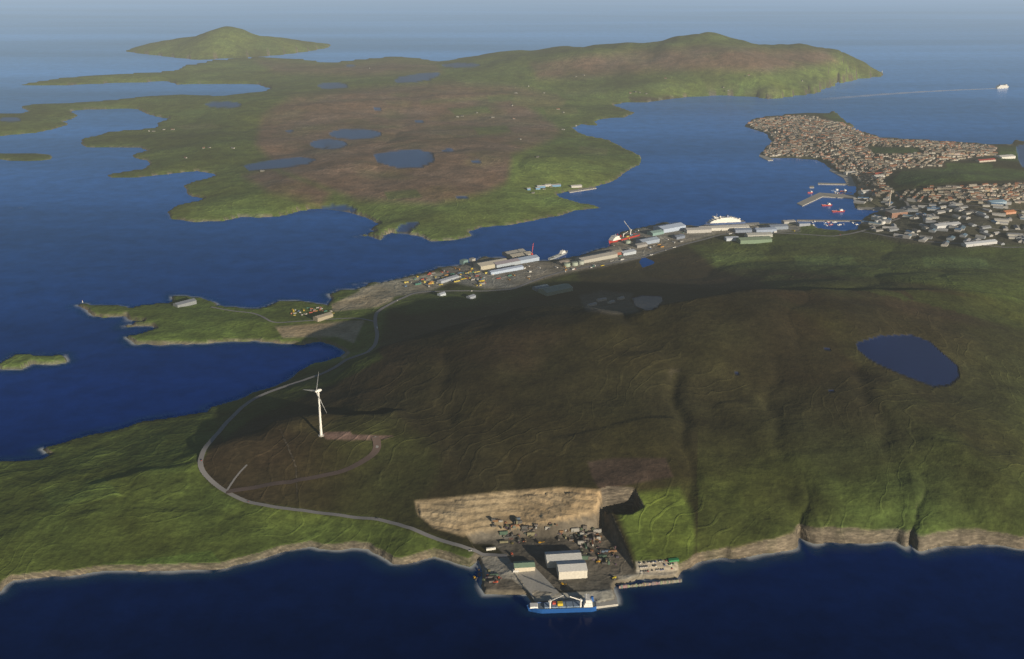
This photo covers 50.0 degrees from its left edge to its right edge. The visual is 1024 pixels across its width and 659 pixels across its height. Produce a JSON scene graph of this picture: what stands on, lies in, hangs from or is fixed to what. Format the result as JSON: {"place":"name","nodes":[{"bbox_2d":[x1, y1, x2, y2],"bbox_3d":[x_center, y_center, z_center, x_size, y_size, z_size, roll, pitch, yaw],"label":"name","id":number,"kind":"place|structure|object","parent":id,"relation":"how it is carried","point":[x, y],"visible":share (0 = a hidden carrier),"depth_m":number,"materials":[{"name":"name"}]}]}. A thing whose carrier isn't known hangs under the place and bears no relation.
{"place":"outdoors","nodes":[
{"label":"outdoors","id":0,"kind":"place"},
{"bbox_2d":[212,307,372,322],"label":"road","id":1,"kind":"structure","parent":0,"point":[285,322],"depth_m":2555.58,"materials":[{"name":"grey asphalt"}]},
{"bbox_2d":[0,26,1023,602],"bbox_3d":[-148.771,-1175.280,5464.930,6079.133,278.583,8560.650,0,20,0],"label":"terrain","id":2,"kind":"structure","parent":0,"point":[688,404],"depth_m":2055.70,"materials":[{"name":"green plant"}]},
{"bbox_2d":[227,465,246,489],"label":"track","id":3,"kind":"structure","parent":2,"relation":"on","point":[235,477],"depth_m":1745.90,"materials":[{"name":"grey gravel"}]},
{"bbox_2d":[226,436,380,493],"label":"track verge","id":4,"kind":"structure","parent":2,"relation":"on","point":[376,440],"depth_m":1740.43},
{"bbox_2d":[303,373,326,436],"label":"wind turbine","id":5,"kind":"object","parent":2,"relation":"on","point":[321,434],"visible":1,"depth_m":1798.89,"materials":[{"name":"white metal"}]},
{"bbox_2d":[173,220,810,321],"bbox_3d":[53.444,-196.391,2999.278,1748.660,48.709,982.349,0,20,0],"label":"industrial buildings","id":6,"kind":"structure","parent":2,"relation":"on","point":[764,234],"depth_m":3041.59,"materials":[{"name":"paint"}]},
{"bbox_2d":[82,75,1023,302],"bbox_3d":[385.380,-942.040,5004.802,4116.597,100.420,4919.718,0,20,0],"label":"houses","id":7,"kind":"structure","parent":2,"relation":"on","point":[828,134],"depth_m":4220.85,"materials":[{"name":"paint"}]},
{"bbox_2d":[473,517,681,608],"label":"industrial port","id":8,"kind":"object","parent":2,"relation":"on","point":[569,564],"visible":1,"depth_m":1553.39,"materials":[{"name":"paint"}]},
{"bbox_2d":[568,154,884,225],"bbox_3d":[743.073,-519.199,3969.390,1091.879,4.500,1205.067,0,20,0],"label":"piers","id":9,"kind":"structure","parent":2,"relation":"on","point":[848,179],"depth_m":3797.29,"materials":[{"name":"concrete"}]},
{"bbox_2d":[0,0,1023,658],"bbox_3d":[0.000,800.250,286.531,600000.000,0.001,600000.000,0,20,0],"label":"sea","id":10,"kind":"structure","parent":0,"point":[78,224],"depth_m":3048.91,"materials":[{"name":"blue liquid"}]},
{"bbox_2d":[0,252,1023,608],"bbox_3d":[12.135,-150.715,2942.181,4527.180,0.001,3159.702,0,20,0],"label":"shoreline rocks","id":11,"kind":"object","parent":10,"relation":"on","point":[428,558],"visible":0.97,"depth_m":1613.96,"materials":[{"name":"grey stone"}]},
{"bbox_2d":[527,84,1008,613],"bbox_3d":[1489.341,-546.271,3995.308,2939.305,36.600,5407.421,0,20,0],"label":"ships","id":12,"kind":"object","parent":10,"relation":"on","point":[585,604],"visible":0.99,"depth_m":1472.39,"materials":[{"name":"paint"}]},
{"bbox_2d":[882,88,995,94],"bbox_3d":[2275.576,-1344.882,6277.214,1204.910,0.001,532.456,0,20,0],"label":"ship wake","id":13,"kind":"object","parent":10,"relation":"on","point":[942,90],"visible":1,"depth_m":6430.27,"materials":[{"name":"liquid"}]},
{"bbox_2d":[198,191,908,557],"bbox_3d":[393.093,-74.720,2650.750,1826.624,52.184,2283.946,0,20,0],"label":"road","id":14,"kind":"structure","parent":0,"point":[200,463],"depth_m":1828.59,"materials":[{"name":"grey asphalt"}]},
{"bbox_2d":[860,231,1018,247],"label":"road","id":15,"kind":"structure","parent":0,"point":[935,242],"depth_m":3185.50,"materials":[{"name":"grey asphalt"}]},
{"bbox_2d":[909,203,1016,209],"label":"road","id":16,"kind":"structure","parent":0,"point":[969,205],"depth_m":3477.14,"materials":[{"name":"grey asphalt"}]},
{"bbox_2d":[920,219,1017,229],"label":"road","id":17,"kind":"structure","parent":0,"point":[977,225],"depth_m":3272.93,"materials":[{"name":"grey asphalt"}]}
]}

